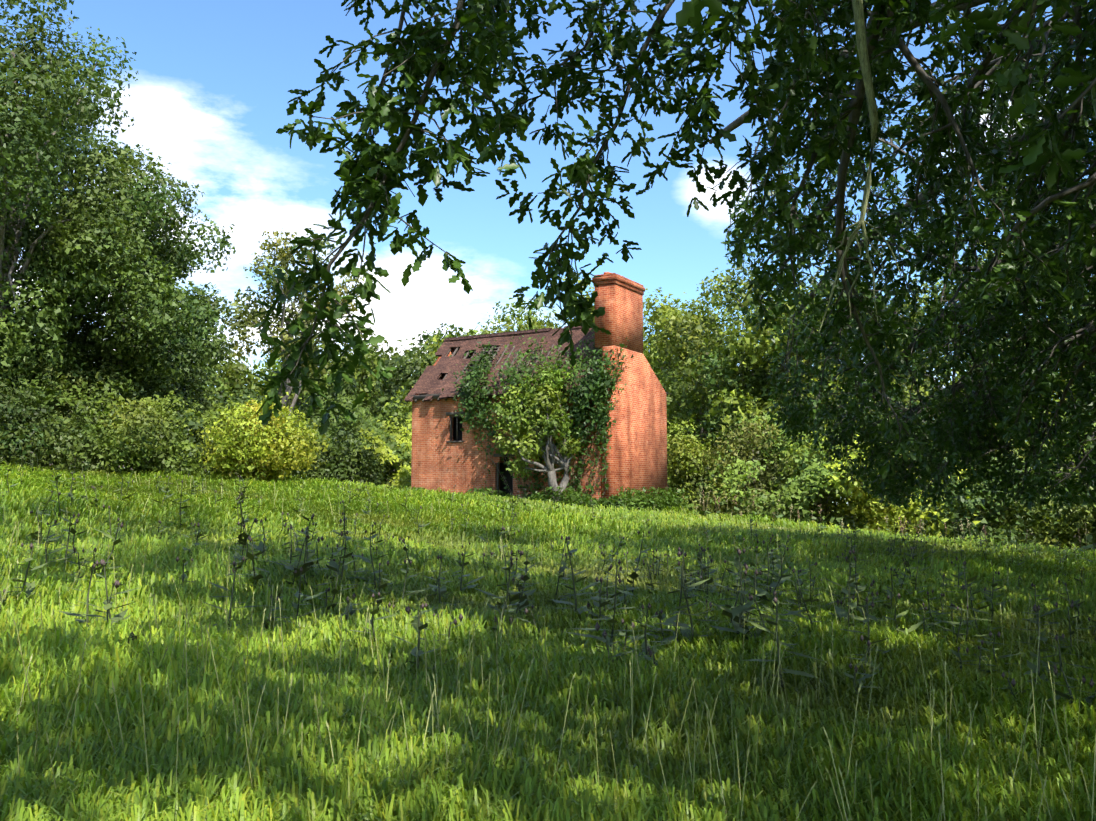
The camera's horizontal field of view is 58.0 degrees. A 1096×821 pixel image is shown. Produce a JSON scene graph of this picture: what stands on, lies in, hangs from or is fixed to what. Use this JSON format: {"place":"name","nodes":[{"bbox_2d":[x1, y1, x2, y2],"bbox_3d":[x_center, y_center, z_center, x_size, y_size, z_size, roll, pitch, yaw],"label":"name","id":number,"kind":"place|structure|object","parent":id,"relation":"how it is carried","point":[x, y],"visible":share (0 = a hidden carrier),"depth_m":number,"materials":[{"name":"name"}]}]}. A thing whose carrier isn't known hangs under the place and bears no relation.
{"place":"outdoors","nodes":[
{"label":"outdoors","id":0,"kind":"place"},
{"bbox_2d":[222,228,376,415],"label":"tree","id":1,"kind":"object","parent":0,"point":[285,258],"depth_m":66.32,"materials":[{"name":"green plant"}]},
{"bbox_2d":[411,344,586,492],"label":"house timbers","id":2,"kind":"object","parent":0,"point":[415,398],"visible":0.15,"depth_m":44.00,"materials":[{"name":"brown wood"}]},
{"bbox_2d":[404,327,602,401],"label":"house roof","id":3,"kind":"structure","parent":2,"relation":"on","point":[428,382],"depth_m":44.81,"materials":[{"name":"brown tile"}]},
{"bbox_2d":[411,391,600,500],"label":"house wall","id":4,"kind":"structure","parent":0,"point":[437,461],"depth_m":43.48,"materials":[{"name":"brick"}]},
{"bbox_2d":[444,326,581,340],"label":"roof ridge","id":5,"kind":"structure","parent":0,"point":[498,334],"depth_m":46.05,"materials":[{"name":"brown tile"}]},
{"bbox_2d":[0,0,1093,503],"label":"sky","id":6,"kind":"structure","parent":0,"point":[210,96],"materials":[{"name":"blue"}]},
{"bbox_2d":[66,473,1095,658],"bbox_3d":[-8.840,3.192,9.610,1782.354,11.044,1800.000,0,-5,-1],"label":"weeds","id":7,"kind":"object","parent":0,"point":[709,509],"depth_m":40.56,"materials":[{"name":"green plant"}]},
{"bbox_2d":[0,378,105,470],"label":"shrub","id":8,"kind":"object","parent":7,"relation":"on","point":[20,442],"depth_m":40.57,"materials":[{"name":"green plant"}]},
{"bbox_2d":[39,408,115,470],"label":"shrub","id":9,"kind":"object","parent":7,"relation":"on","point":[96,420],"depth_m":44.12,"materials":[{"name":"green plant"}]},
{"bbox_2d":[0,0,160,403],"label":"tree","id":10,"kind":"object","parent":7,"relation":"on","point":[32,77],"depth_m":43.50,"materials":[{"name":"green plant"}]},
{"bbox_2d":[45,375,123,460],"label":"tree","id":11,"kind":"object","parent":7,"relation":"on","point":[89,413],"depth_m":117.88,"materials":[{"name":"green plant"}]},
{"bbox_2d":[1,91,183,416],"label":"tree","id":12,"kind":"object","parent":7,"relation":"on","point":[90,139],"depth_m":52.73,"materials":[{"name":"green plant"}]},
{"bbox_2d":[0,136,237,422],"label":"tree","id":13,"kind":"object","parent":7,"relation":"on","point":[156,309],"depth_m":48.40,"materials":[{"name":"green plant"}]},
{"bbox_2d":[45,397,214,477],"bbox_3d":[-17.705,1.528,43.273,6.327,4.305,6.700,0,-5,-1],"label":"shrub","id":14,"kind":"object","parent":7,"relation":"on","point":[134,443],"depth_m":42.34,"materials":[{"name":"green plant"}]},
{"bbox_2d":[118,239,237,468],"bbox_3d":[-22.193,-1.915,58.361,6.951,17.066,7.384,0,-5,-1],"label":"tree","id":15,"kind":"object","parent":7,"relation":"on","point":[191,382],"depth_m":58.18,"materials":[{"name":"green plant"}]},
{"bbox_2d":[185,342,293,470],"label":"tree","id":16,"kind":"object","parent":7,"relation":"on","point":[232,370],"depth_m":92.41,"materials":[{"name":"green plant"}]},
{"bbox_2d":[184,392,336,482],"bbox_3d":[-13.332,1.327,45.404,6.578,4.887,7.303,0,-5,-1],"label":"shrub","id":17,"kind":"object","parent":7,"relation":"on","point":[246,434],"depth_m":44.21,"materials":[{"name":"plant"}]},
{"bbox_2d":[261,369,321,406],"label":"tree","id":18,"kind":"object","parent":7,"relation":"on","point":[292,389],"visible":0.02,"depth_m":120.50,"materials":[{"name":"green plant"}]},
{"bbox_2d":[246,335,364,477],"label":"tree","id":19,"kind":"object","parent":7,"relation":"on","point":[279,366],"depth_m":97.20,"materials":[{"name":"green plant"}]},
{"bbox_2d":[282,425,389,485],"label":"shrub","id":20,"kind":"object","parent":7,"relation":"on","point":[340,466],"depth_m":50.52,"materials":[{"name":"green plant"}]},
{"bbox_2d":[282,374,390,477],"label":"tree","id":21,"kind":"object","parent":7,"relation":"on","point":[330,392],"depth_m":68.83,"materials":[{"name":"green plant"}]},
{"bbox_2d":[285,340,406,471],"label":"tree","id":22,"kind":"object","parent":7,"relation":"on","point":[363,374],"depth_m":90.20,"materials":[{"name":"green plant"}]},
{"bbox_2d":[348,344,390,399],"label":"tree","id":23,"kind":"object","parent":7,"relation":"on","point":[372,350],"depth_m":126.17,"materials":[{"name":"green plant"}]},
{"bbox_2d":[344,403,411,486],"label":"bush","id":24,"kind":"object","parent":7,"relation":"on","point":[395,413],"depth_m":63.11,"materials":[{"name":"green plant"}]},
{"bbox_2d":[357,347,435,428],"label":"tree","id":25,"kind":"object","parent":7,"relation":"on","point":[384,399],"depth_m":84.43,"materials":[{"name":"green plant"}]},
{"bbox_2d":[388,343,436,406],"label":"tree","id":26,"kind":"object","parent":7,"relation":"on","point":[411,344],"visible":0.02,"depth_m":89.53,"materials":[{"name":"green plant"}]},
{"bbox_2d":[379,323,484,396],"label":"tree","id":27,"kind":"object","parent":7,"relation":"on","point":[426,337],"visible":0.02,"depth_m":103.57,"materials":[{"name":"green plant"}]},
{"bbox_2d":[384,296,556,469],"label":"tree","id":28,"kind":"object","parent":7,"relation":"on","point":[507,320],"visible":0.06,"depth_m":78.18,"materials":[{"name":"green plant"}]},
{"bbox_2d":[453,414,549,495],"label":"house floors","id":29,"kind":"structure","parent":7,"relation":"on","point":[506,474],"depth_m":43.16,"materials":[{"name":"black"}]},
{"bbox_2d":[509,313,554,330],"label":"tree","id":30,"kind":"object","parent":7,"relation":"on","point":[541,320],"depth_m":130.93,"materials":[{"name":"green plant"}]},
{"bbox_2d":[503,379,573,502],"bbox_3d":[-0.590,1.430,40.302,3.435,6.081,1.301,-2,-6,26],"label":"tree","id":31,"kind":"object","parent":7,"relation":"on","point":[549,456],"visible":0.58,"depth_m":39.64,"materials":[{"name":"grey plant"}]},
{"bbox_2d":[415,272,666,499],"bbox_3d":[-0.382,-0.252,44.807,10.230,10.288,5.500,-3,-6,30],"label":"house brickwork","id":32,"kind":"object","parent":7,"relation":"on","point":[636,458],"visible":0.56,"depth_m":41.47,"materials":[{"name":"brick"}]},
{"bbox_2d":[399,327,687,510],"bbox_3d":[-0.961,0.383,43.854,12.397,8.092,7.652,-3,-6,29],"label":"ivy","id":33,"kind":"object","parent":7,"relation":"on","point":[601,384],"depth_m":40.44,"materials":[{"name":"green plant"}]},
{"bbox_2d":[0,458,1095,820],"bbox_3d":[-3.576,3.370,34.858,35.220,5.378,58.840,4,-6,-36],"label":"grass","id":34,"kind":"structure","parent":7,"relation":"on","point":[98,780],"depth_m":6.37,"materials":[{"name":"green plant"}]},
{"bbox_2d":[0,452,1095,706],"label":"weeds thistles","id":35,"kind":"object","parent":7,"relation":"on","point":[736,616],"visible":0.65,"depth_m":10.02,"materials":[{"name":"green plant"}]},
{"bbox_2d":[0,341,1095,549],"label":"hedge understory leaves","id":36,"kind":"object","parent":7,"relation":"on","point":[388,451],"visible":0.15,"depth_m":45.70,"materials":[{"name":"green plant"}]},
{"bbox_2d":[514,276,657,376],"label":"tree","id":37,"kind":"object","parent":7,"relation":"on","point":[557,324],"depth_m":84.51,"materials":[{"name":"green plant"}]},
{"bbox_2d":[594,287,717,460],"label":"tree","id":38,"kind":"object","parent":7,"relation":"on","point":[656,314],"depth_m":79.37,"materials":[{"name":"green plant"}]},
{"bbox_2d":[252,0,1095,509],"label":"oak tree","id":39,"kind":"object","parent":7,"relation":"on","point":[488,52],"depth_m":8.53,"materials":[{"name":"green plant"}]},
{"bbox_2d":[806,0,899,332],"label":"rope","id":40,"kind":"object","parent":39,"relation":"attached to","point":[859,20],"visible":1,"depth_m":6.15,"materials":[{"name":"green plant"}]},
{"bbox_2d":[643,271,756,508],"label":"tree","id":41,"kind":"object","parent":7,"relation":"on","point":[675,339],"depth_m":69.08,"materials":[{"name":"green plant"}]},
{"bbox_2d":[667,416,751,514],"bbox_3d":[7.115,4.062,49.970,7.572,7.558,5.516,-2,-5,21],"label":"shrub","id":42,"kind":"object","parent":7,"relation":"on","point":[676,467],"depth_m":49.26,"materials":[{"name":"green plant"}]},
{"bbox_2d":[659,259,831,502],"bbox_3d":[12.789,0.339,61.846,13.652,20.611,14.482,0,-5,-1],"label":"tree","id":43,"kind":"object","parent":7,"relation":"on","point":[712,375],"depth_m":61.07,"materials":[{"name":"green plant"}]},
{"bbox_2d":[681,413,823,519],"bbox_3d":[9.777,3.893,47.952,7.220,7.665,7.622,0,-5,-1],"label":"shrub","id":44,"kind":"object","parent":7,"relation":"on","point":[745,452],"depth_m":47.47,"materials":[{"name":"green plant"}]},
{"bbox_2d":[702,275,925,519],"bbox_3d":[15.319,1.171,59.034,12.979,18.731,12.379,0,-5,-1],"label":"tree","id":45,"kind":"object","parent":7,"relation":"on","point":[750,341],"depth_m":56.61,"materials":[{"name":"green plant"}]},
{"bbox_2d":[764,436,870,529],"bbox_3d":[12.812,4.583,46.132,6.375,7.194,6.173,0,-5,-1],"label":"shrub","id":46,"kind":"object","parent":7,"relation":"on","point":[835,505],"depth_m":45.50,"materials":[{"name":"green plant"}]},
{"bbox_2d":[762,282,1014,524],"bbox_3d":[19.685,1.496,55.709,15.123,18.436,14.164,0,-5,-1],"label":"tree","id":47,"kind":"object","parent":7,"relation":"on","point":[906,393],"depth_m":54.49,"materials":[{"name":"green plant"}]},
{"bbox_2d":[843,456,978,536],"bbox_3d":[15.975,4.940,43.128,6.714,7.680,7.033,0,-5,-1],"label":"shrub","id":48,"kind":"object","parent":7,"relation":"on","point":[886,512],"depth_m":41.61,"materials":[{"name":"green plant"}]},
{"bbox_2d":[870,228,1095,541],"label":"tree","id":49,"kind":"object","parent":7,"relation":"on","point":[920,300],"depth_m":52.06,"materials":[{"name":"green plant"}]},
{"bbox_2d":[901,469,1068,544],"bbox_3d":[17.550,5.117,39.867,6.381,5.983,6.906,0,-5,-1],"label":"shrub","id":50,"kind":"object","parent":7,"relation":"on","point":[1009,510],"depth_m":39.00,"materials":[{"name":"green plant"}]},
{"bbox_2d":[992,471,1095,550],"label":"shrub","id":51,"kind":"object","parent":7,"relation":"on","point":[1047,538],"depth_m":36.13,"materials":[{"name":"green plant"}]},
{"bbox_2d":[1004,298,1095,523],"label":"tree","id":52,"kind":"object","parent":7,"relation":"on","point":[1054,443],"depth_m":49.29,"materials":[{"name":"green plant"}]},
{"bbox_2d":[1055,495,1095,552],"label":"shrub","id":53,"kind":"object","parent":7,"relation":"on","point":[1068,531],"visible":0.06,"depth_m":35.19,"materials":[{"name":"green plant"}]}
]}

